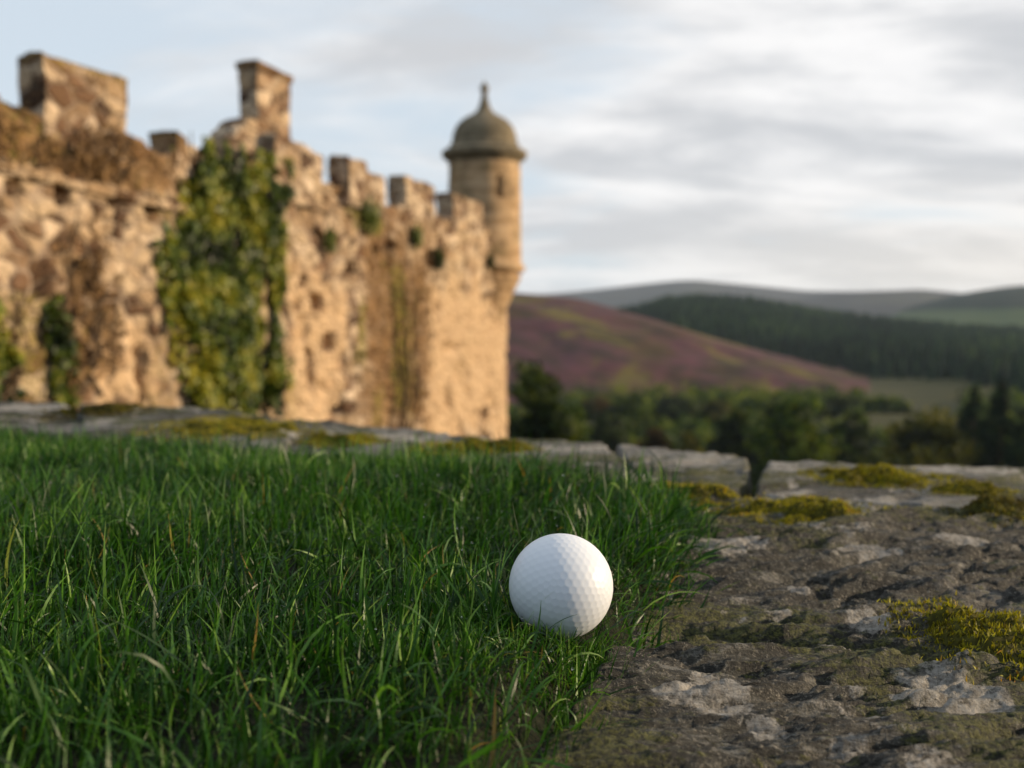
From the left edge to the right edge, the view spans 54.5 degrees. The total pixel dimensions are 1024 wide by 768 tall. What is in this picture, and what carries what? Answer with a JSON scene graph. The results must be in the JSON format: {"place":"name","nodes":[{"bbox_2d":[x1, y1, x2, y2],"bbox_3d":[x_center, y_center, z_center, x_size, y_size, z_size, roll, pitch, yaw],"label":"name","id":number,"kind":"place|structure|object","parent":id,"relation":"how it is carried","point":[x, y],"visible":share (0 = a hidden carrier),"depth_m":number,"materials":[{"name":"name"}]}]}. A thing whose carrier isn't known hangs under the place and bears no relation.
{"place":"outdoors","nodes":[
{"label":"outdoors","id":0,"kind":"place"},
{"bbox_2d":[0,0,1023,294],"label":"sky","id":1,"kind":"structure","parent":0,"point":[806,145],"materials":[{"name":"white"}]},
{"bbox_2d":[505,293,871,406],"bbox_3d":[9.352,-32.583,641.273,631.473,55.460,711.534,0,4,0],"label":"heather hill","id":2,"kind":"structure","parent":0,"point":[571,343],"depth_m":431.63,"materials":[{"name":"purple plant"}]},
{"bbox_2d":[539,280,856,308],"bbox_3d":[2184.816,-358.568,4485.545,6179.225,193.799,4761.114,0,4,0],"label":"hill","id":3,"kind":"structure","parent":0,"point":[615,297],"depth_m":3826.83,"materials":[{"name":"green plant"}]},
{"bbox_2d":[516,375,1021,458],"bbox_3d":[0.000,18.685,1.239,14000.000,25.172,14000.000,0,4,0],"label":"ground","id":4,"kind":"structure","parent":0,"point":[919,393],"depth_m":395.85,"materials":[{"name":"green plant"}]},
{"bbox_2d":[0,51,526,439],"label":"castle","id":5,"kind":"structure","parent":4,"relation":"on","point":[335,329],"depth_m":16.59,"materials":[{"name":"stone"}]},
{"bbox_2d":[0,287,80,407],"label":"ivy","id":6,"kind":"object","parent":5,"relation":"attached to","point":[62,355],"visible":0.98,"depth_m":10.72,"materials":[{"name":"green plant"}]},
{"bbox_2d":[50,214,126,399],"bbox_3d":[-4.831,-0.859,11.249,0.322,2.048,1.306,1,4,8],"label":"dead creeper","id":7,"kind":"object","parent":5,"relation":"attached to","point":[83,364],"visible":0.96,"depth_m":11.34,"materials":[{"name":"brown plant"}]},
{"bbox_2d":[0,99,202,186],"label":"dead creeper","id":8,"kind":"object","parent":5,"relation":"attached to","point":[107,169],"visible":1,"depth_m":11.05,"materials":[{"name":"brown plant"}]},
{"bbox_2d":[151,132,297,418],"bbox_3d":[-3.924,-1.419,14.151,0.448,4.095,3.743,1,4,16],"label":"ivy","id":9,"kind":"object","parent":5,"relation":"attached to","point":[232,335],"visible":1,"depth_m":13.89,"materials":[{"name":"green plant"}]},
{"bbox_2d":[322,225,338,253],"bbox_3d":[-3.104,-2.455,16.959,0.297,0.501,0.394,0,4,0],"label":"wall plant","id":10,"kind":"object","parent":5,"relation":"attached to","point":[330,238],"depth_m":16.92,"materials":[{"name":"green plant"}]},
{"bbox_2d":[360,195,381,237],"bbox_3d":[-2.625,-3.106,18.467,0.401,0.801,0.642,0,4,0],"label":"wall plant","id":11,"kind":"object","parent":5,"relation":"attached to","point":[371,217],"depth_m":18.41,"materials":[{"name":"green plant"}]},
{"bbox_2d":[370,246,436,428],"bbox_3d":[-2.166,-0.766,20.507,0.326,3.986,3.590,1,4,16],"label":"dead creeper","id":12,"kind":"object","parent":5,"relation":"attached to","point":[404,391],"visible":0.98,"depth_m":20.37,"materials":[{"name":"brown plant"}]},
{"bbox_2d":[411,223,423,251],"bbox_3d":[-2.006,-3.069,20.822,0.330,0.619,0.460,0,4,0],"label":"wall plant","id":13,"kind":"object","parent":5,"relation":"attached to","point":[418,233],"depth_m":20.75,"materials":[{"name":"green plant"}]},
{"bbox_2d":[432,247,444,270],"bbox_3d":[-1.635,-2.781,22.109,0.319,0.541,0.464,0,4,0],"label":"wall plant","id":14,"kind":"object","parent":5,"relation":"attached to","point":[439,259],"depth_m":22.07,"materials":[{"name":"green plant"}]},
{"bbox_2d":[485,252,494,270],"bbox_3d":[-0.554,-3.178,25.939,0.312,0.504,0.345,-2,4,-22],"label":"wall plant","id":15,"kind":"object","parent":5,"relation":"attached to","point":[490,261],"depth_m":25.89,"materials":[{"name":"green plant"}]},
{"bbox_2d":[0,401,1023,767],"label":"stone wall","id":16,"kind":"structure","parent":4,"relation":"on","point":[784,651],"depth_m":0.46,"materials":[{"name":"grey stone"}]},
{"bbox_2d":[18,402,175,422],"bbox_3d":[-0.608,0.045,1.465,0.211,0.037,0.252,0,4,0],"label":"moss cushion","id":17,"kind":"object","parent":16,"relation":"on","point":[105,408],"visible":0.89,"depth_m":1.44,"materials":[{"name":"green plant"}]},
{"bbox_2d":[119,414,337,444],"bbox_3d":[-0.350,0.061,1.252,0.270,0.034,0.336,0,4,0],"label":"moss cushion","id":18,"kind":"object","parent":16,"relation":"on","point":[237,424],"visible":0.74,"depth_m":1.23,"materials":[{"name":"green plant"}]},
{"bbox_2d":[295,430,393,449],"bbox_3d":[-0.201,0.066,1.174,0.126,0.020,0.131,0,4,0],"label":"moss cushion","id":19,"kind":"object","parent":16,"relation":"on","point":[316,437],"visible":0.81,"depth_m":1.16,"materials":[{"name":"green plant"}]},
{"bbox_2d":[0,417,757,767],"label":"grass","id":20,"kind":"structure","parent":16,"relation":"on","point":[468,499],"depth_m":0.44,"materials":[{"name":"green plant"}]},
{"bbox_2d":[3,424,623,686],"bbox_3d":[-0.155,0.076,0.720,0.474,0.076,0.817,-2,5,-33],"label":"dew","id":21,"kind":"object","parent":20,"relation":"on","point":[355,643],"visible":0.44,"depth_m":0.52,"materials":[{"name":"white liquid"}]},
{"bbox_2d":[509,533,612,638],"bbox_3d":[0.020,0.083,0.409,0.043,0.043,0.043,0,4,0],"label":"golf ball","id":22,"kind":"object","parent":20,"relation":"on","point":[569,574],"visible":0.98,"depth_m":0.39,"materials":[{"name":"white plastic"}]},
{"bbox_2d":[407,434,523,457],"bbox_3d":[-0.046,0.073,1.093,0.141,0.028,0.171,0,4,0],"label":"moss cushion","id":23,"kind":"object","parent":16,"relation":"on","point":[475,444],"visible":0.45,"depth_m":1.08,"materials":[{"name":"green plant"}]},
{"bbox_2d":[484,437,544,452],"bbox_3d":[-0.009,0.071,1.090,0.092,0.023,0.085,0,4,0],"label":"moss cushion","id":24,"kind":"object","parent":16,"relation":"on","point":[519,445],"visible":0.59,"depth_m":1.08,"materials":[{"name":"green plant"}]},
{"bbox_2d":[652,480,769,514],"bbox_3d":[0.142,0.091,0.793,0.151,0.038,0.169,0,4,0],"label":"moss cushion","id":25,"kind":"object","parent":16,"relation":"on","point":[723,492],"visible":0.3,"depth_m":0.76,"materials":[{"name":"green plant"}]},
{"bbox_2d":[706,493,930,524],"bbox_3d":[0.214,0.097,0.723,0.162,0.033,0.100,0,4,0],"label":"moss cushion","id":26,"kind":"object","parent":16,"relation":"on","point":[801,509],"visible":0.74,"depth_m":0.71,"materials":[{"name":"green plant"}]},
{"bbox_2d":[778,463,967,489],"bbox_3d":[0.324,0.080,0.892,0.169,0.021,0.133,0,4,0],"label":"moss cushion","id":27,"kind":"object","parent":16,"relation":"on","point":[879,474],"visible":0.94,"depth_m":0.88,"materials":[{"name":"green plant"}]},
{"bbox_2d":[873,589,1023,684],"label":"moss cushion","id":28,"kind":"object","parent":16,"relation":"on","point":[999,634],"visible":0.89,"depth_m":0.44,"materials":[{"name":"green plant"}]},
{"bbox_2d":[903,478,1022,497],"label":"moss cushion","id":29,"kind":"object","parent":16,"relation":"on","point":[967,486],"visible":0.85,"depth_m":0.81,"materials":[{"name":"green plant"}]},
{"bbox_2d":[929,493,1023,528],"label":"moss cushion","id":30,"kind":"object","parent":16,"relation":"on","point":[1012,507],"visible":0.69,"depth_m":0.69,"materials":[{"name":"green plant"}]},
{"bbox_2d":[506,358,585,442],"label":"broadleaf tree","id":31,"kind":"object","parent":4,"relation":"on","point":[535,396],"visible":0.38,"depth_m":76.64,"materials":[{"name":"green plant"}]},
{"bbox_2d":[540,403,592,440],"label":"broadleaf tree","id":32,"kind":"object","parent":4,"relation":"on","point":[576,408],"visible":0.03,"depth_m":91.67,"materials":[{"name":"green plant"}]},
{"bbox_2d":[581,394,616,419],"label":"broadleaf tree","id":33,"kind":"object","parent":4,"relation":"on","point":[603,402],"visible":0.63,"depth_m":298.70,"materials":[{"name":"green plant"}]},
{"bbox_2d":[586,411,631,453],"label":"broadleaf tree","id":34,"kind":"object","parent":4,"relation":"on","point":[610,434],"visible":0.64,"depth_m":189.56,"materials":[{"name":"green plant"}]},
{"bbox_2d":[608,392,657,430],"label":"broadleaf tree","id":35,"kind":"object","parent":4,"relation":"on","point":[636,409],"visible":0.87,"depth_m":267.72,"materials":[{"name":"green plant"}]},
{"bbox_2d":[634,427,674,450],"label":"broadleaf tree","id":36,"kind":"object","parent":4,"relation":"on","point":[654,437],"visible":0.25,"depth_m":150.25,"materials":[{"name":"green plant"}]},
{"bbox_2d":[650,392,695,421],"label":"broadleaf tree","id":37,"kind":"object","parent":4,"relation":"on","point":[668,407],"visible":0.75,"depth_m":287.48,"materials":[{"name":"green plant"}]},
{"bbox_2d":[673,431,706,452],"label":"broadleaf tree","id":38,"kind":"object","parent":4,"relation":"on","point":[690,443],"visible":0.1,"depth_m":140.54,"materials":[{"name":"green plant"}]},
{"bbox_2d":[690,398,733,426],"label":"broadleaf tree","id":39,"kind":"object","parent":4,"relation":"on","point":[714,409],"visible":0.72,"depth_m":278.65,"materials":[{"name":"green plant"}]},
{"bbox_2d":[701,407,769,485],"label":"broadleaf tree","id":40,"kind":"object","parent":4,"relation":"on","point":[730,437],"visible":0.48,"depth_m":164.05,"materials":[{"name":"green plant"}]},
{"bbox_2d":[730,395,783,418],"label":"broadleaf tree","id":41,"kind":"object","parent":4,"relation":"on","point":[754,402],"visible":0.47,"depth_m":297.87,"materials":[{"name":"green plant"}]},
{"bbox_2d":[506,377,1023,497],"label":"woodland","id":42,"kind":"object","parent":4,"relation":"on","point":[702,431],"visible":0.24,"depth_m":308.46,"materials":[{"name":"green plant"}]},
{"bbox_2d":[740,393,856,484],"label":"broadleaf tree","id":43,"kind":"object","parent":4,"relation":"on","point":[791,436],"visible":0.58,"depth_m":148.32,"materials":[{"name":"green plant"}]},
{"bbox_2d":[807,393,860,415],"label":"broadleaf tree","id":44,"kind":"object","parent":4,"relation":"on","point":[835,400],"visible":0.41,"depth_m":307.61,"materials":[{"name":"green plant"}]},
{"bbox_2d":[816,409,885,465],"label":"broadleaf tree","id":45,"kind":"object","parent":4,"relation":"on","point":[854,428],"visible":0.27,"depth_m":159.00,"materials":[{"name":"green plant"}]},
{"bbox_2d":[860,393,911,413],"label":"broadleaf tree","id":46,"kind":"object","parent":4,"relation":"on","point":[892,404],"visible":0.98,"depth_m":317.48,"materials":[{"name":"green plant"}]},
{"bbox_2d":[872,400,983,466],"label":"broadleaf tree","id":47,"kind":"object","parent":4,"relation":"on","point":[919,440],"visible":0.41,"depth_m":136.65,"materials":[{"name":"green plant"}]},
{"bbox_2d":[956,386,1001,465],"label":"fir tree","id":48,"kind":"object","parent":4,"relation":"on","point":[969,415],"visible":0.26,"depth_m":150.29,"materials":[{"name":"green plant"}]},
{"bbox_2d":[971,378,1023,467],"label":"fir tree","id":49,"kind":"object","parent":4,"relation":"on","point":[1001,421],"visible":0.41,"depth_m":140.16,"materials":[{"name":"green plant"}]},
{"bbox_2d":[1002,399,1023,467],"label":"fir tree","id":50,"kind":"object","parent":4,"relation":"on","point":[1018,447],"visible":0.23,"depth_m":136.58,"materials":[{"name":"green plant"}]},
{"bbox_2d":[774,290,962,317],"bbox_3d":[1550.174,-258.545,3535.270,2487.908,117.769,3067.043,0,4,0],"label":"hill","id":51,"kind":"structure","parent":0,"point":[891,303],"depth_m":2670.04,"materials":[{"name":"green plant"}]},
{"bbox_2d":[891,285,1023,328],"bbox_3d":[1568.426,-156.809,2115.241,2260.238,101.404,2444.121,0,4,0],"label":"wooded hill","id":52,"kind":"structure","parent":0,"point":[1002,306],"depth_m":1586.85,"materials":[{"name":"green plant"}]},
{"bbox_3d":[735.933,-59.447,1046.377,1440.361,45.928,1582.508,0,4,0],"label":"forest hill","id":53,"kind":"structure","parent":0,"visible":0},
{"bbox_2d":[611,291,1023,393],"bbox_3d":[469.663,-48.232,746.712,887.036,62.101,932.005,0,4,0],"label":"conifer forest","id":54,"kind":"object","parent":53,"relation":"on","point":[865,343],"visible":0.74,"depth_m":668.37,"materials":[{"name":"green plant"}]}
]}

